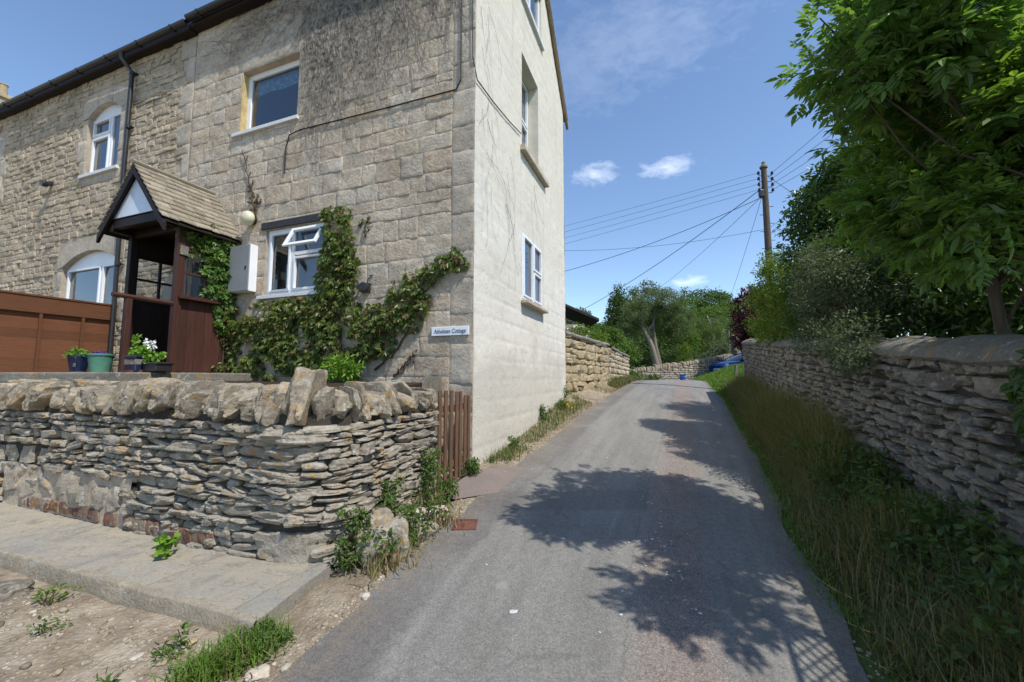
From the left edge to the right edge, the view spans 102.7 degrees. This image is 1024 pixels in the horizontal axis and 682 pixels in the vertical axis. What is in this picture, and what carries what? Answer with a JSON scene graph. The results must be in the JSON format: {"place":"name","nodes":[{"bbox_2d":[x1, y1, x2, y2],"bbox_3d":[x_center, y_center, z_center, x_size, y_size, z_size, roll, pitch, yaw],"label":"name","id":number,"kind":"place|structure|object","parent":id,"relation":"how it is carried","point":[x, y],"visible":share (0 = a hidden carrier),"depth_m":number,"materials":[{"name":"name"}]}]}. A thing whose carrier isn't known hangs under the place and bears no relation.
{"place":"outdoors","nodes":[
{"label":"outdoors","id":0,"kind":"place"},
{"bbox_2d":[0,502,330,627],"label":"pavement","id":1,"kind":"structure","parent":0,"point":[258,587],"depth_m":3.07,"materials":[{"name":"concrete"}]},
{"bbox_2d":[151,532,180,558],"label":"weed","id":2,"kind":"object","parent":1,"relation":"on","point":[164,541],"visible":0.99,"depth_m":3.16,"materials":[{"name":"green plant"}]},
{"bbox_2d":[225,381,421,387],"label":"garden ground","id":3,"kind":"structure","parent":0,"point":[409,384],"depth_m":5.64,"materials":[{"name":"soil"}]},
{"bbox_2d":[0,290,117,371],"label":"wooden fence","id":4,"kind":"object","parent":3,"relation":"on","point":[38,319],"visible":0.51,"depth_m":7.54,"materials":[{"name":"brown wood"}]},
{"bbox_2d":[0,372,257,382],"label":"garden step","id":5,"kind":"object","parent":3,"relation":"on","point":[5,377],"visible":0.6,"depth_m":5.27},
{"bbox_2d":[61,345,88,371],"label":"potted plant","id":6,"kind":"object","parent":5,"relation":"on","point":[77,359],"visible":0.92,"depth_m":6.92,"materials":[{"name":"green plant"}]},
{"bbox_2d":[86,351,115,371],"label":"potted plant","id":7,"kind":"object","parent":5,"relation":"on","point":[100,361],"visible":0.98,"depth_m":6.84,"materials":[{"name":"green plant"}]},
{"bbox_2d":[123,334,151,371],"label":"potted plant","id":8,"kind":"object","parent":5,"relation":"on","point":[132,363],"visible":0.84,"depth_m":5.52,"materials":[{"name":"green plant"}]},
{"bbox_2d":[111,291,173,371],"bbox_3d":[-5.474,-0.098,6.054,0.075,1.140,0.761,-2,-5,20],"label":"handrail","id":9,"kind":"object","parent":5,"relation":"on","point":[126,324],"visible":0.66,"depth_m":5.87,"materials":[{"name":"red wood"}]},
{"bbox_2d":[141,338,173,371],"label":"potted plant","id":10,"kind":"object","parent":5,"relation":"on","point":[151,363],"visible":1,"depth_m":5.52,"materials":[{"name":"green plant"}]},
{"bbox_2d":[317,352,365,382],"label":"garden shrub","id":11,"kind":"object","parent":3,"relation":"on","point":[349,370],"visible":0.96,"depth_m":5.73,"materials":[{"name":"green plant"}]},
{"bbox_2d":[0,0,951,336],"label":"sky","id":12,"kind":"structure","parent":0,"point":[664,99],"materials":[{"name":"blue"}]},
{"bbox_2d":[0,359,964,681],"bbox_3d":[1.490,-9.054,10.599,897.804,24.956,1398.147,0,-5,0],"label":"ground","id":13,"kind":"structure","parent":0,"point":[318,603],"depth_m":2.45,"materials":[{"name":"gravel"}]},
{"bbox_2d":[0,578,34,603],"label":"boulder","id":14,"kind":"object","parent":13,"relation":"on","point":[10,590],"visible":0.88,"depth_m":2.84,"materials":[{"name":"grey stone"}]},
{"bbox_2d":[27,611,72,636],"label":"weed","id":15,"kind":"object","parent":13,"relation":"on","point":[50,627],"visible":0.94,"depth_m":2.42,"materials":[{"name":"green plant"}]},
{"bbox_2d":[30,581,81,606],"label":"weed","id":16,"kind":"object","parent":13,"relation":"on","point":[64,594],"visible":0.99,"depth_m":2.73,"materials":[{"name":"green plant"}]},
{"bbox_2d":[0,19,197,371],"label":"stone cottage","id":17,"kind":"structure","parent":13,"relation":"on","point":[81,137],"depth_m":9.40,"materials":[{"name":"stone"}]},
{"bbox_2d":[65,251,114,303],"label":"window","id":18,"kind":"structure","parent":17,"relation":"in","point":[96,269],"depth_m":9.41,"materials":[{"name":"white plastic"}]},
{"bbox_2d":[78,105,121,179],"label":"window","id":19,"kind":"structure","parent":17,"relation":"in","point":[111,116],"depth_m":9.40,"materials":[{"name":"white plastic"}]},
{"bbox_2d":[95,667,123,681],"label":"weed","id":20,"kind":"object","parent":13,"relation":"on","point":[107,678],"visible":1,"depth_m":1.99,"materials":[{"name":"green plant"}]},
{"bbox_2d":[0,547,259,636],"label":"kerb","id":21,"kind":"structure","parent":13,"relation":"on","point":[133,595],"depth_m":2.74,"materials":[{"name":"grey concrete"}]},
{"bbox_2d":[150,622,198,665],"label":"weed","id":22,"kind":"object","parent":13,"relation":"on","point":[183,626],"visible":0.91,"depth_m":2.22,"materials":[{"name":"green plant"}]},
{"bbox_2d":[0,367,438,573],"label":"dry stone wall","id":23,"kind":"structure","parent":13,"relation":"on","point":[282,472],"depth_m":3.55,"materials":[{"name":"stone"}]},
{"bbox_2d":[147,606,297,681],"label":"grass tuft","id":24,"kind":"object","parent":13,"relation":"on","point":[220,659],"visible":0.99,"depth_m":2.16,"materials":[{"name":"green plant"}]},
{"bbox_2d":[244,663,270,681],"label":"boulder","id":25,"kind":"object","parent":13,"relation":"on","point":[262,671],"visible":0.98,"depth_m":2.09,"materials":[{"name":"stone"}]},
{"bbox_2d":[333,503,382,573],"bbox_3d":[-1.216,1.515,3.131,0.459,0.533,0.362,-1,-5,16],"label":"weed","id":26,"kind":"object","parent":13,"relation":"on","point":[362,513],"visible":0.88,"depth_m":3.11,"materials":[{"name":"green plant"}]},
{"bbox_2d":[179,0,567,468],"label":"stone cottage","id":27,"kind":"structure","parent":13,"relation":"on","point":[417,192],"depth_m":6.79,"materials":[{"name":"stone"}]},
{"bbox_2d":[96,158,242,372],"bbox_3d":[-5.821,-1.163,6.992,1.720,3.415,1.315,-2,-5,20],"label":"wooden porch","id":28,"kind":"object","parent":27,"relation":"attached to","point":[150,209],"visible":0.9,"depth_m":6.82,"materials":[{"name":"wood"}]},
{"bbox_2d":[190,262,221,300],"bbox_3d":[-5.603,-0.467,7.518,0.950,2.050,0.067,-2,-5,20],"label":"window","id":29,"kind":"structure","parent":28,"relation":"in","point":[197,282],"depth_m":7.64,"materials":[{"name":"grey glass"}]},
{"bbox_2d":[174,223,237,370],"bbox_3d":[-5.063,-0.761,6.901,0.294,2.529,1.166,-2,-5,20],"label":"wall creeper","id":30,"kind":"object","parent":27,"relation":"attached to","point":[215,249],"depth_m":6.99,"materials":[{"name":"green plant"}]},
{"bbox_2d":[228,244,257,293],"bbox_3d":[-4.699,-1.252,7.147,0.500,0.820,0.165,-2,-5,20],"label":"meter box","id":31,"kind":"object","parent":27,"relation":"attached to","point":[242,279],"visible":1,"depth_m":7.07,"materials":[{"name":"white plastic"}]},
{"bbox_2d":[228,244,250,291],"bbox_3d":[-4.723,-1.258,7.082,0.485,0.805,0.026,-2,-5,20],"label":"door","id":32,"kind":"structure","parent":31,"relation":"in","point":[239,262],"depth_m":7.07,"materials":[{"name":"white plastic"}]},
{"bbox_2d":[240,211,256,225],"bbox_3d":[-4.614,-2.143,7.168,0.260,0.256,0.212,-2,-5,20],"label":"wall lamp","id":33,"kind":"object","parent":27,"relation":"attached to","point":[248,218],"visible":1,"depth_m":7.09,"materials":[{"name":"white glass"}]},
{"bbox_2d":[242,151,260,216],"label":"wall creeper","id":34,"kind":"object","parent":27,"relation":"attached to","point":[252,198],"depth_m":7.29,"materials":[{"name":"brown plant"}]},
{"bbox_2d":[231,59,299,137],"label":"window","id":35,"kind":"structure","parent":27,"relation":"in","point":[277,96],"depth_m":7.79,"materials":[{"name":"white plastic"}]},
{"bbox_2d":[256,222,327,299],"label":"window","id":36,"kind":"structure","parent":27,"relation":"in","point":[299,256],"depth_m":7.07,"materials":[{"name":"white plastic"}]},
{"bbox_2d":[204,0,470,190],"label":"dead creeper","id":37,"kind":"object","parent":27,"relation":"attached to","point":[330,51],"visible":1,"depth_m":6.88,"materials":[{"name":"grey plant"}]},
{"bbox_2d":[206,205,470,381],"bbox_3d":[-3.180,-0.656,6.480,5.507,3.091,0.382,-2,-5,21],"label":"wall creeper","id":38,"kind":"object","parent":27,"relation":"attached to","point":[310,324],"depth_m":6.34,"materials":[{"name":"green plant"}]},
{"bbox_2d":[356,275,372,292],"bbox_3d":[-2.243,-0.861,6.191,0.245,0.301,0.165,-2,-5,20],"label":"security light","id":39,"kind":"object","parent":27,"relation":"attached to","point":[363,287],"visible":1,"depth_m":6.11,"materials":[{"name":"black plastic"}]},
{"bbox_2d":[358,216,372,237],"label":"wall creeper","id":40,"kind":"object","parent":27,"relation":"attached to","point":[362,221],"depth_m":6.34,"materials":[{"name":"green plant"}]},
{"bbox_2d":[393,349,417,376],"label":"wall creeper","id":41,"kind":"object","parent":27,"relation":"attached to","point":[407,359],"depth_m":5.88,"materials":[{"name":"brown plant"}]},
{"bbox_2d":[431,326,468,335],"bbox_3d":[-0.859,-0.138,5.679,0.585,0.125,0.029,-2,-5,20],"label":"house sign","id":42,"kind":"object","parent":27,"relation":"attached to","point":[450,331],"visible":1,"depth_m":5.67,"materials":[{"name":"white plastic"}]},
{"bbox_2d":[478,10,543,273],"bbox_3d":[0.131,-3.046,7.552,0.017,4.135,3.507,-2,-5,20],"label":"dead creeper","id":43,"kind":"object","parent":27,"relation":"attached to","point":[496,160],"visible":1,"depth_m":6.51,"materials":[{"name":"grey plant"}]},
{"bbox_2d":[522,81,527,146],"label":"window","id":44,"kind":"structure","parent":27,"relation":"in","point":[524,91],"depth_m":8.95,"materials":[{"name":"white plastic"}]},
{"bbox_2d":[522,232,541,306],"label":"window","id":45,"kind":"structure","parent":27,"relation":"in","point":[533,247],"depth_m":8.26,"materials":[{"name":"white plastic"}]},
{"bbox_2d":[523,0,544,51],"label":"window","id":46,"kind":"structure","parent":27,"relation":"in","point":[531,6],"depth_m":9.07,"materials":[{"name":"white plastic"}]},
{"bbox_2d":[366,507,393,526],"bbox_3d":[-1.103,1.558,3.372,0.200,0.352,0.169,5,-7,-44],"label":"boulder","id":47,"kind":"object","parent":13,"relation":"on","point":[381,514],"visible":0.25,"depth_m":3.35,"materials":[{"name":"beige stone"}]},
{"bbox_2d":[356,515,410,569],"bbox_3d":[-1.010,1.634,3.280,0.454,0.454,0.356,2,-5,-20],"label":"boulder","id":48,"kind":"object","parent":13,"relation":"on","point":[400,527],"visible":0.54,"depth_m":3.15,"materials":[{"name":"grey stone"}]},
{"bbox_2d":[345,527,431,587],"bbox_3d":[-0.937,1.585,3.152,0.695,0.311,0.666,0,-5,0],"label":"weed","id":49,"kind":"object","parent":13,"relation":"on","point":[392,564],"visible":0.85,"depth_m":3.05,"materials":[{"name":"green plant"}]},
{"bbox_2d":[375,475,424,517],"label":"weed","id":50,"kind":"object","parent":13,"relation":"on","point":[388,500],"visible":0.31,"depth_m":3.62,"materials":[{"name":"green plant"}]},
{"bbox_2d":[394,497,439,572],"bbox_3d":[-0.829,1.548,3.363,0.483,0.428,0.657,-4,-6,39],"label":"weed","id":51,"kind":"object","parent":13,"relation":"on","point":[412,533],"visible":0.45,"depth_m":3.37,"materials":[{"name":"green plant"}]},
{"bbox_2d":[412,521,438,542],"bbox_3d":[-0.791,1.688,3.591,0.284,0.161,0.261,0,-5,0],"label":"boulder","id":52,"kind":"object","parent":13,"relation":"on","point":[425,536],"visible":0.37,"depth_m":3.50,"materials":[{"name":"grey stone"}]},
{"bbox_2d":[409,505,448,522],"bbox_3d":[-0.799,1.678,3.927,0.432,0.175,0.280,2,-5,-20],"label":"boulder","id":53,"kind":"object","parent":13,"relation":"on","point":[427,515],"visible":0.19,"depth_m":3.85,"materials":[{"name":"stone"}]},
{"bbox_2d":[404,446,456,506],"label":"weed","id":54,"kind":"object","parent":13,"relation":"on","point":[429,467],"visible":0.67,"depth_m":4.24,"materials":[{"name":"green plant"}]},
{"bbox_2d":[422,377,441,465],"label":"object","id":55,"kind":"structure","parent":13,"relation":"on","point":[435,383],"depth_m":5.15,"materials":[{"name":"grey stone"}]},
{"bbox_2d":[419,492,466,535],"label":"weed","id":56,"kind":"object","parent":13,"relation":"on","point":[443,520],"visible":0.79,"depth_m":3.78,"materials":[{"name":"green plant"}]},
{"bbox_2d":[436,476,459,502],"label":"weed","id":57,"kind":"object","parent":13,"relation":"on","point":[448,483],"visible":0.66,"depth_m":4.38,"materials":[{"name":"green plant"}]},
{"bbox_2d":[435,390,470,484],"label":"garden gate","id":58,"kind":"structure","parent":13,"relation":"on","point":[459,459],"depth_m":4.99,"materials":[{"name":"brown wood"}]},
{"bbox_2d":[461,455,481,476],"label":"weed","id":59,"kind":"object","parent":13,"relation":"on","point":[472,464],"visible":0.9,"depth_m":5.15,"materials":[{"name":"green plant"}]},
{"bbox_2d":[440,466,526,498],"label":"footway","id":60,"kind":"structure","parent":13,"relation":"on","point":[490,481],"depth_m":4.92,"materials":[{"name":"concrete"}]},
{"bbox_2d":[503,435,544,452],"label":"weed","id":61,"kind":"object","parent":13,"relation":"on","point":[513,442],"visible":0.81,"depth_m":6.39,"materials":[{"name":"green plant"}]},
{"bbox_2d":[479,395,589,463],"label":"bank grass","id":62,"kind":"structure","parent":13,"relation":"on","point":[506,452],"depth_m":7.70,"materials":[{"name":"green plant"}]},
{"bbox_2d":[538,404,562,420],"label":"weed","id":63,"kind":"object","parent":13,"relation":"on","point":[542,415],"visible":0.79,"depth_m":8.36,"materials":[{"name":"green plant"}]},
{"bbox_2d":[494,383,627,460],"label":"dry bank grass","id":64,"kind":"structure","parent":13,"relation":"on","point":[556,427],"depth_m":8.33,"materials":[{"name":"plant"}]},
{"bbox_2d":[553,398,575,410],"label":"weed","id":65,"kind":"object","parent":13,"relation":"on","point":[563,404],"visible":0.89,"depth_m":9.42,"materials":[{"name":"green plant"}]},
{"bbox_2d":[565,306,602,327],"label":"hillside tree","id":66,"kind":"object","parent":13,"relation":"on","point":[567,321],"visible":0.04,"depth_m":45.49,"materials":[{"name":"green plant"}]},
{"bbox_2d":[565,331,629,397],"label":"retaining wall","id":67,"kind":"structure","parent":13,"relation":"on","point":[589,361],"depth_m":12.72,"materials":[{"name":"beige stone"}]},
{"bbox_2d":[608,373,634,387],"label":"bank grass","id":68,"kind":"structure","parent":13,"relation":"on","point":[622,378],"depth_m":15.12,"materials":[{"name":"green plant"}]},
{"bbox_2d":[600,281,644,368],"bbox_3d":[9.039,-1.018,34.120,3.902,8.021,3.978,0,-5,0],"label":"conifer","id":69,"kind":"object","parent":13,"relation":"on","point":[615,312],"visible":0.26,"depth_m":33.90,"materials":[{"name":"green plant"}]},
{"bbox_2d":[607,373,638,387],"bbox_3d":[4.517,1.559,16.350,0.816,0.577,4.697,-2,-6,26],"label":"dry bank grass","id":70,"kind":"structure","parent":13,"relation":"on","point":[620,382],"depth_m":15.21,"materials":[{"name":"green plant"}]},
{"bbox_2d":[624,287,652,362],"bbox_3d":[11.147,-0.900,37.375,4.228,8.178,4.067,0,-5,0],"label":"conifer","id":71,"kind":"object","parent":13,"relation":"on","point":[640,313],"visible":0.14,"depth_m":36.83,"materials":[{"name":"green plant"}]},
{"bbox_2d":[628,278,676,327],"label":"hillside tree","id":72,"kind":"object","parent":13,"relation":"on","point":[645,289],"visible":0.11,"depth_m":62.55,"materials":[{"name":"green plant"}]},
{"bbox_2d":[614,286,699,364],"bbox_3d":[10.016,-0.627,28.337,5.878,6.673,3.308,0,-5,0],"label":"pale trunk tree","id":73,"kind":"object","parent":13,"relation":"on","point":[672,324],"visible":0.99,"depth_m":28.09,"materials":[{"name":"green plant"}]},
{"bbox_2d":[627,342,702,367],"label":"dark hedge","id":74,"kind":"object","parent":13,"relation":"on","point":[644,361],"visible":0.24,"depth_m":30.88,"materials":[{"name":"green plant"}]},
{"bbox_2d":[649,313,706,363],"bbox_3d":[13.524,0.173,33.321,5.052,5.283,3.746,0,-5,0],"label":"broadleaf tree","id":75,"kind":"object","parent":13,"relation":"on","point":[693,339],"visible":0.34,"depth_m":32.73,"materials":[{"name":"green plant"}]},
{"bbox_2d":[629,354,732,380],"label":"boundary wall","id":76,"kind":"structure","parent":13,"relation":"on","point":[693,369],"depth_m":23.18,"materials":[{"name":"grey stone"}]},
{"bbox_2d":[673,342,693,362],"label":"young conifer","id":77,"kind":"object","parent":13,"relation":"on","point":[681,355],"visible":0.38,"depth_m":28.56,"materials":[{"name":"green plant"}]},
{"bbox_2d":[676,295,706,318],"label":"hillside tree","id":78,"kind":"object","parent":13,"relation":"on","point":[697,302],"visible":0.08,"depth_m":61.62,"materials":[{"name":"green plant"}]},
{"bbox_2d":[670,286,713,314],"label":"hillside tree","id":79,"kind":"object","parent":13,"relation":"on","point":[697,293],"visible":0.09,"depth_m":66.15,"materials":[{"name":"green plant"}]},
{"bbox_2d":[690,313,727,357],"bbox_3d":[17.286,0.202,36.085,3.866,5.356,3.498,0,-5,0],"label":"birch tree","id":80,"kind":"object","parent":13,"relation":"on","point":[707,338],"visible":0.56,"depth_m":35.65,"materials":[{"name":"green plant"}]},
{"bbox_2d":[694,286,732,320],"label":"hillside tree","id":81,"kind":"object","parent":13,"relation":"on","point":[719,297],"visible":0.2,"depth_m":62.59,"materials":[{"name":"green plant"}]},
{"bbox_2d":[692,303,736,345],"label":"hillside tree","id":82,"kind":"object","parent":13,"relation":"on","point":[725,312],"visible":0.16,"depth_m":53.79,"materials":[{"name":"green plant"}]},
{"bbox_2d":[701,339,730,357],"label":"flowering shrub","id":83,"kind":"object","parent":13,"relation":"on","point":[724,347],"visible":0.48,"depth_m":30.03,"materials":[{"name":"green plant"}]},
{"bbox_2d":[691,363,743,395],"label":"bank grass","id":84,"kind":"structure","parent":13,"relation":"on","point":[714,375],"depth_m":17.30,"materials":[{"name":"green plant"}]},
{"bbox_2d":[698,299,742,325],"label":"hillside tree","id":85,"kind":"object","parent":13,"relation":"on","point":[725,304],"visible":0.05,"depth_m":56.78,"materials":[{"name":"green plant"}]},
{"bbox_2d":[707,315,735,354],"bbox_3d":[19.628,0.314,38.262,3.342,5.470,3.150,0,-5,0],"label":"birch tree","id":86,"kind":"object","parent":13,"relation":"on","point":[722,319],"visible":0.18,"depth_m":37.83,"materials":[{"name":"green plant"}]},
{"bbox_2d":[710,353,743,371],"bbox_3d":[13.871,1.385,24.365,3.980,1.487,2.140,1,-5,-13],"label":"parked car","id":87,"kind":"object","parent":13,"relation":"on","point":[733,359],"visible":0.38,"depth_m":23.93,"materials":[{"name":"paint"}]},
{"bbox_2d":[727,282,790,355],"bbox_3d":[13.936,-0.726,22.910,4.302,5.482,3.180,0,-5,0],"label":"purple tree","id":88,"kind":"object","parent":13,"relation":"on","point":[740,336],"visible":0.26,"depth_m":22.76,"materials":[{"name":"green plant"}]},
{"bbox_2d":[757,161,773,327],"bbox_3d":[8.280,-2.198,13.142,0.530,7.470,0.240,0,-5,0],"label":"utility pole","id":89,"kind":"object","parent":13,"relation":"on","point":[763,192],"visible":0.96,"depth_m":13.28,"materials":[{"name":"brown wood"}]},
{"bbox_2d":[565,188,761,318],"bbox_3d":[5.092,-2.915,20.030,0.022,3.022,14.943,2,-5,-24],"label":"overhead cable","id":90,"kind":"object","parent":89,"relation":"attached to","point":[677,250],"visible":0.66,"depth_m":16.46,"materials":[{"name":"black rubber"}]},
{"bbox_2d":[567,197,761,270],"bbox_3d":[2.091,-3.434,16.312,13.626,2.033,0.018,-2,-6,26],"label":"overhead cable","id":91,"kind":"object","parent":89,"relation":"attached to","point":[667,237],"visible":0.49,"depth_m":14.56,"materials":[{"name":"black rubber"}]},
{"bbox_2d":[739,246,800,347],"bbox_3d":[5.853,-0.646,8.909,1.463,2.902,3.008,-1,-5,14],"label":"yellow green shrub","id":92,"kind":"object","parent":13,"relation":"on","point":[775,299],"visible":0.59,"depth_m":8.81,"materials":[{"name":"green plant"}]},
{"bbox_2d":[708,383,867,625],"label":"edge grass","id":93,"kind":"structure","parent":13,"relation":"on","point":[739,425],"depth_m":4.04,"materials":[{"name":"green plant"}]},
{"bbox_2d":[717,376,1023,681],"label":"verge weeds","id":94,"kind":"object","parent":13,"relation":"on","point":[929,511],"visible":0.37,"depth_m":2.57,"materials":[{"name":"green plant"}]},
{"bbox_2d":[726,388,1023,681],"bbox_3d":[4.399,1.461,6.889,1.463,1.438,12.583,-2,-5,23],"label":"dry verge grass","id":95,"kind":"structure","parent":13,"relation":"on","point":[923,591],"depth_m":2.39,"materials":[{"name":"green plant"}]},
{"bbox_2d":[741,334,1023,554],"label":"dry stone wall","id":96,"kind":"structure","parent":13,"relation":"on","point":[934,413],"depth_m":3.19,"materials":[{"name":"grey stone"}]},
{"bbox_2d":[781,226,958,377],"bbox_3d":[4.153,-0.453,4.995,1.576,2.185,2.031,0,-5,0],"label":"silver shrub","id":97,"kind":"object","parent":96,"relation":"on","point":[841,320],"visible":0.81,"depth_m":4.80,"materials":[{"name":"green plant"}]},
{"bbox_2d":[992,346,1023,571],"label":"wall ivy","id":98,"kind":"object","parent":96,"relation":"attached to","point":[1013,390],"depth_m":2.33,"materials":[{"name":"green plant"}]},
{"bbox_2d":[764,0,1023,334],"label":"elder tree","id":99,"kind":"object","parent":13,"relation":"on","point":[911,79],"visible":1,"depth_m":2.52,"materials":[{"name":"green plant"}]},
{"bbox_2d":[768,138,1019,339],"bbox_3d":[5.623,-1.175,5.842,3.347,4.186,2.506,-3,-6,28],"label":"evergreen hedge tree","id":100,"kind":"object","parent":13,"relation":"on","point":[814,220],"visible":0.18,"depth_m":6.34,"materials":[{"name":"green plant"}]},
{"bbox_2d":[843,235,1023,338],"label":"evergreen hedge tree","id":101,"kind":"object","parent":13,"relation":"on","point":[980,320],"visible":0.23,"depth_m":4.25,"materials":[{"name":"green plant"}]},
{"bbox_2d":[271,380,869,681],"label":"road","id":102,"kind":"structure","parent":0,"point":[675,451],"depth_m":2.87,"materials":[{"name":"grey asphalt"}]},
{"bbox_2d":[452,519,477,530],"bbox_3d":[-0.430,1.694,3.767,0.220,0.046,0.210,0,-5,0],"label":"drain cover","id":103,"kind":"object","parent":102,"relation":"on","point":[468,524],"visible":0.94,"depth_m":3.76,"materials":[{"name":"red metal"}]},
{"bbox_2d":[485,453,702,632],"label":"white flakes","id":104,"kind":"object","parent":102,"relation":"on","point":[512,611],"visible":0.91,"depth_m":2.96,"materials":[{"name":"white"}]},
{"bbox_2d":[720,367,1023,681],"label":"verge grass","id":105,"kind":"structure","parent":0,"point":[771,405],"depth_m":3.00,"materials":[{"name":"green plant"}]},
{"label":"hill","id":106,"kind":"structure","parent":0,"visible":0},
{"bbox_2d":[565,304,598,332],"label":"garden shed","id":107,"kind":"structure","parent":106,"relation":"on","point":[578,316],"depth_m":20.76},
{"bbox_2d":[566,322,601,341],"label":"flowering bush","id":108,"kind":"object","parent":106,"relation":"on","point":[582,329],"visible":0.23,"depth_m":17.55,"materials":[{"name":"green plant"}]},
{"bbox_2d":[589,328,614,346],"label":"golden bush","id":109,"kind":"object","parent":106,"relation":"on","point":[595,335],"visible":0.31,"depth_m":18.18,"materials":[{"name":"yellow plant"}]},
{"bbox_2d":[587,324,642,369],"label":"laurel bush","id":110,"kind":"object","parent":106,"relation":"on","point":[620,343],"visible":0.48,"depth_m":21.09,"materials":[{"name":"green plant"}]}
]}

